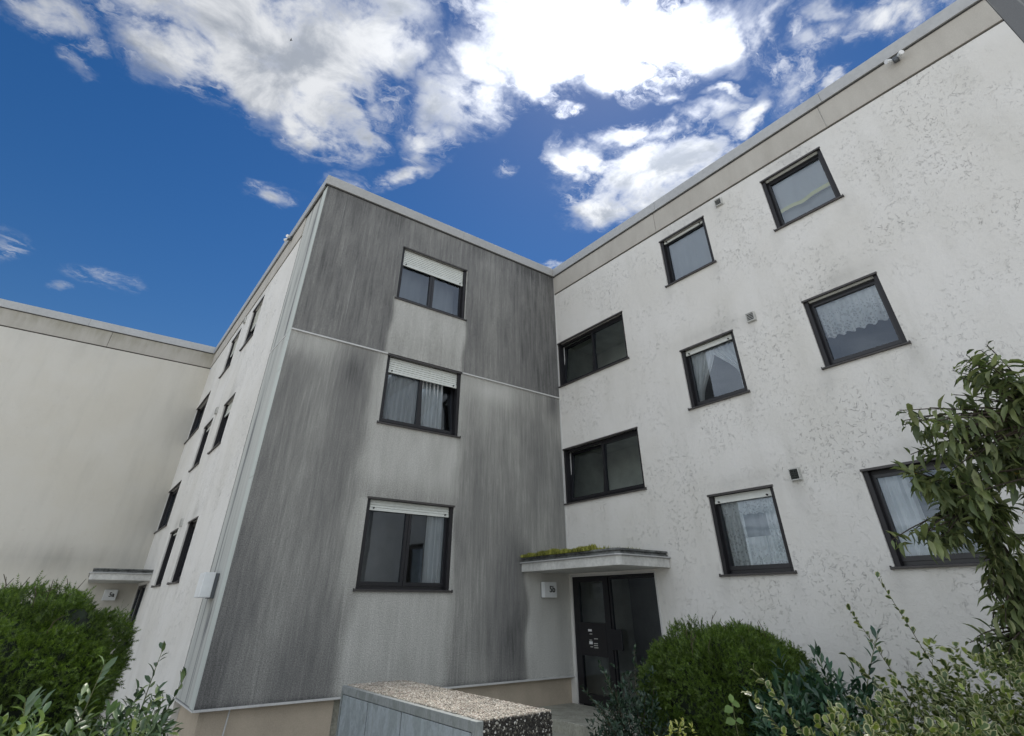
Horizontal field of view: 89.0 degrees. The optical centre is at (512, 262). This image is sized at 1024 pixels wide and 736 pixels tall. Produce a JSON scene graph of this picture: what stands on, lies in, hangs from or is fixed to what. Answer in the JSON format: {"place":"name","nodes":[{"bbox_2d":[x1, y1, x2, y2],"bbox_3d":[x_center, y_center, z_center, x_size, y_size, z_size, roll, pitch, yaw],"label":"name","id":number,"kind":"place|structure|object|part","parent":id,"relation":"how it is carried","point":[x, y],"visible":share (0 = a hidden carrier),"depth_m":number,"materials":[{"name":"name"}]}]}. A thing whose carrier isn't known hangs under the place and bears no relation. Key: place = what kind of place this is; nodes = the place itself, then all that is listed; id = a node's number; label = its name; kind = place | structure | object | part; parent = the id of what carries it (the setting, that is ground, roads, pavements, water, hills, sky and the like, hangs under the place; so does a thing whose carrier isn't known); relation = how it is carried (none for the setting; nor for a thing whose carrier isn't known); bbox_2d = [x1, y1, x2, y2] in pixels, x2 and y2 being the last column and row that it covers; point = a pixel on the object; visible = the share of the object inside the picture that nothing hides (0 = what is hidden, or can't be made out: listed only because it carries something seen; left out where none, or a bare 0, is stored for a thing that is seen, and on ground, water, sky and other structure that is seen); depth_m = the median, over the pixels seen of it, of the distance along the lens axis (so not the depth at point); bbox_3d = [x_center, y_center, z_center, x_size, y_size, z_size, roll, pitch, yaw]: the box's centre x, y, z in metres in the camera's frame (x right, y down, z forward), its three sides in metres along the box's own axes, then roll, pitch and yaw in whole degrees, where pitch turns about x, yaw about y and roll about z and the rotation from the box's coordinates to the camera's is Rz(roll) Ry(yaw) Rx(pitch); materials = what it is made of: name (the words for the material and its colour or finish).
{"place":"outdoors","nodes":[
{"label":"outdoors","id":0,"kind":"place"},
{"bbox_2d":[99,705,638,735],"bbox_3d":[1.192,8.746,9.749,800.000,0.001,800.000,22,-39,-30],"label":"ground","id":1,"kind":"structure","parent":0,"point":[104,714],"depth_m":11.12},
{"bbox_2d":[0,298,215,653],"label":"apartment building","id":2,"kind":"structure","parent":1,"relation":"on","point":[96,418],"depth_m":16.45,"materials":[{"name":"beige paint"}]},
{"bbox_2d":[101,589,117,600],"bbox_3d":[-11.767,9.691,15.204,0.335,0.270,0.131,22,-39,-30],"label":"house number box","id":3,"kind":"object","parent":2,"relation":"attached to","point":[109,595],"visible":1,"depth_m":15.16,"materials":[{"name":"grey plastic"}]},
{"bbox_2d":[88,175,670,735],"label":"apartment building","id":4,"kind":"structure","parent":1,"relation":"on","point":[368,483],"depth_m":10.20,"materials":[{"name":"white paint"}]},
{"bbox_2d":[116,583,197,679],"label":"entrance door","id":5,"kind":"structure","parent":4,"relation":"in","point":[141,590],"depth_m":14.73,"materials":[{"name":"black"}]},
{"bbox_2d":[151,528,178,587],"bbox_3d":[-8.640,7.406,13.076,0.235,1.241,1.303,22,-39,-30],"label":"window","id":6,"kind":"structure","parent":4,"relation":"in","point":[173,536],"depth_m":13.42,"materials":[{"name":"black glass"}]},
{"bbox_2d":[154,480,229,533],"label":"window","id":7,"kind":"structure","parent":4,"relation":"in","point":[172,496],"depth_m":16.64,"materials":[{"name":"black"}]},
{"bbox_2d":[167,511,226,614],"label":"window","id":8,"kind":"structure","parent":4,"relation":"in","point":[180,564],"depth_m":11.67,"materials":[{"name":"black glass"}]},
{"bbox_2d":[184,391,210,443],"bbox_3d":[-10.549,5.237,17.536,0.222,1.240,2.446,22,-39,-30],"label":"window","id":9,"kind":"structure","parent":4,"relation":"in","point":[198,417],"depth_m":18.20,"materials":[{"name":"black"}]},
{"bbox_2d":[194,572,219,598],"bbox_3d":[-4.750,5.002,8.079,0.214,0.340,0.380,22,-39,-30],"label":"wall lamp box","id":10,"kind":"object","parent":4,"relation":"attached to","point":[206,585],"visible":1,"depth_m":7.97,"materials":[{"name":"grey metal"}]},
{"bbox_2d":[188,418,233,497],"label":"window","id":11,"kind":"structure","parent":4,"relation":"in","point":[198,457],"depth_m":14.94,"materials":[{"name":"black"}]},
{"bbox_2d":[207,391,259,482],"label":"window","id":12,"kind":"structure","parent":4,"relation":"in","point":[227,409],"depth_m":13.18,"materials":[{"name":"black glass"}]},
{"bbox_2d":[218,328,262,387],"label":"window","id":13,"kind":"structure","parent":4,"relation":"in","point":[232,350],"depth_m":16.42,"materials":[{"name":"black glass"}]},
{"bbox_2d":[239,292,286,376],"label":"window","id":14,"kind":"structure","parent":4,"relation":"in","point":[256,313],"depth_m":14.65,"materials":[{"name":"black"}]},
{"bbox_2d":[284,234,291,240],"bbox_3d":[-5.807,-0.643,13.463,0.178,0.130,0.308,22,-39,-30],"label":"floodlight","id":15,"kind":"object","parent":4,"relation":"attached to","point":[289,237],"visible":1,"depth_m":13.44,"materials":[{"name":"grey plastic"}]},
{"bbox_2d":[353,496,454,592],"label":"window","id":16,"kind":"structure","parent":4,"relation":"in","point":[406,544],"depth_m":10.06,"materials":[{"name":"black glass"}]},
{"bbox_2d":[377,353,461,438],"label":"window","id":17,"kind":"structure","parent":4,"relation":"in","point":[415,396],"depth_m":11.08,"materials":[{"name":"black glass"}]},
{"bbox_2d":[395,246,467,320],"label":"window","id":18,"kind":"structure","parent":4,"relation":"in","point":[424,282],"depth_m":12.74,"materials":[{"name":"black"}]},
{"bbox_2d":[541,582,556,597],"bbox_3d":[0.730,6.657,10.612,0.335,0.270,0.131,22,-39,-30],"label":"house number box","id":19,"kind":"object","parent":4,"relation":"attached to","point":[548,589],"visible":1,"depth_m":10.56,"materials":[{"name":"grey plastic"}]},
{"bbox_2d":[552,732,567,735],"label":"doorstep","id":20,"kind":"object","parent":1,"relation":"on","point":[555,734],"depth_m":8.32,"materials":[{"name":"concrete"}]},
{"bbox_2d":[537,703,639,735],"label":"doorstep","id":21,"kind":"object","parent":1,"relation":"on","point":[568,719],"visible":0.39,"depth_m":8.62,"materials":[{"name":"concrete"}]},
{"bbox_2d":[553,0,1023,735],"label":"apartment building","id":22,"kind":"structure","parent":1,"relation":"on","point":[767,334],"depth_m":8.70,"materials":[{"name":"white paint"}]},
{"bbox_2d":[557,311,629,387],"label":"window","id":23,"kind":"structure","parent":22,"relation":"in","point":[604,346],"depth_m":14.05,"materials":[{"name":"black glass"}]},
{"bbox_2d":[562,427,646,504],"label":"window","id":24,"kind":"structure","parent":22,"relation":"in","point":[611,466],"depth_m":12.65,"materials":[{"name":"black glass"}]},
{"bbox_2d":[571,571,663,712],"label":"entrance door","id":25,"kind":"structure","parent":22,"relation":"in","point":[604,632],"depth_m":10.41,"materials":[{"name":"black"}]},
{"bbox_2d":[659,215,716,287],"bbox_3d":[3.873,-0.216,11.518,0.293,1.241,1.303,22,-39,-30],"label":"window","id":26,"kind":"structure","parent":22,"relation":"in","point":[689,252],"depth_m":11.65,"materials":[{"name":"black"}]},
{"bbox_2d":[679,329,749,410],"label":"window","id":27,"kind":"structure","parent":22,"relation":"in","point":[714,373],"depth_m":10.36,"materials":[{"name":"black glass"}]},
{"bbox_2d":[707,484,796,576],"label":"window","id":28,"kind":"structure","parent":22,"relation":"in","point":[751,539],"depth_m":8.60,"materials":[{"name":"black"}]},
{"bbox_2d":[759,146,843,231],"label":"window","id":29,"kind":"structure","parent":22,"relation":"in","point":[807,186],"depth_m":9.93,"materials":[{"name":"black"}]},
{"bbox_2d":[801,271,911,369],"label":"window","id":30,"kind":"structure","parent":22,"relation":"in","point":[856,319],"depth_m":8.56,"materials":[{"name":"black"}]},
{"bbox_2d":[884,50,903,64],"bbox_3d":[6.570,-3.523,8.960,0.178,0.130,0.308,22,-39,-30],"label":"floodlight","id":31,"kind":"object","parent":22,"relation":"attached to","point":[895,59],"visible":1,"depth_m":8.96,"materials":[{"name":"grey plastic"}]},
{"bbox_2d":[860,457,994,569],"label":"window","id":32,"kind":"structure","parent":22,"relation":"in","point":[897,511],"depth_m":7.08,"materials":[{"name":"black"}]},
{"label":"planting bed","id":33,"kind":"structure","parent":1,"relation":"on","visible":0},
{"bbox_2d":[580,644,684,735],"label":"privet bush","id":34,"kind":"object","parent":33,"relation":"on","point":[619,726],"visible":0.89,"depth_m":5.96,"materials":[{"name":"green plant"}]},
{"bbox_2d":[632,612,822,735],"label":"yew bush","id":35,"kind":"object","parent":33,"relation":"on","point":[700,676],"visible":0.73,"depth_m":5.83,"materials":[{"name":"green plant"}]},
{"bbox_2d":[739,625,909,735],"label":"cherry laurel","id":36,"kind":"object","parent":33,"relation":"on","point":[809,707],"visible":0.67,"depth_m":4.93,"materials":[{"name":"green plant"}]},
{"bbox_2d":[741,664,997,735],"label":"euonymus","id":37,"kind":"object","parent":33,"relation":"on","point":[870,727],"visible":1,"depth_m":3.45,"materials":[{"name":"green plant"}]},
{"bbox_2d":[839,571,1023,735],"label":"euonymus","id":38,"kind":"object","parent":33,"relation":"on","point":[1007,716],"visible":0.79,"depth_m":4.03,"materials":[{"name":"green plant"}]},
{"bbox_2d":[886,340,1023,688],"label":"viburnum","id":39,"kind":"object","parent":33,"relation":"on","point":[966,496],"visible":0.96,"depth_m":4.83,"materials":[{"name":"green plant"}]},
{"bbox_2d":[0,0,956,368],"label":"sky","id":40,"kind":"structure","parent":0,"point":[157,157],"materials":[{"name":"blue"}]},
{"label":"path","id":41,"kind":"structure","parent":0,"visible":0},
{"bbox_2d":[335,680,552,735],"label":"bin cabinet","id":42,"kind":"object","parent":41,"relation":"on","point":[397,708],"visible":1,"depth_m":4.77,"materials":[{"name":"concrete"}]},
{"bbox_3d":[-1.701,5.054,5.291,0.079,0.975,0.664,22,-39,-30],"label":"cabinet door","id":43,"kind":"part","parent":42,"relation":"part of","materials":[{"name":"metal"}]},
{"bbox_3d":[-1.250,4.746,4.824,0.026,0.975,0.728,22,-39,-30],"label":"cabinet door","id":44,"kind":"part","parent":42,"relation":"part of","materials":[{"name":"metal"}]},
{"bbox_3d":[-0.668,4.318,4.174,0.026,0.975,1.172,22,-39,-30],"label":"cabinet door","id":45,"kind":"part","parent":42,"relation":"part of","materials":[{"name":"metal"}]},
{"bbox_2d":[653,717,696,735],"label":"golden euonymus","id":46,"kind":"object","parent":41,"relation":"on","point":[672,727],"visible":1,"depth_m":4.51,"materials":[{"name":"green plant"}]},
{"bbox_2d":[724,694,743,735],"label":"bramble","id":47,"kind":"object","parent":41,"relation":"on","point":[730,720],"visible":1,"depth_m":4.81,"materials":[{"name":"green plant"}]},
{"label":"planting bed","id":48,"kind":"structure","parent":0,"visible":0},
{"bbox_2d":[0,570,140,735],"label":"yew bush","id":49,"kind":"object","parent":48,"relation":"on","point":[51,639],"visible":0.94,"depth_m":4.54,"materials":[{"name":"green plant"}]},
{"bbox_2d":[0,655,154,735],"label":"cherry laurel","id":50,"kind":"object","parent":48,"relation":"on","point":[23,729],"visible":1,"depth_m":3.61,"materials":[{"name":"green plant"}]},
{"bbox_2d":[74,641,186,735],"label":"cherry laurel","id":51,"kind":"object","parent":48,"relation":"on","point":[153,727],"visible":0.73,"depth_m":4.61,"materials":[{"name":"green plant"}]}
]}

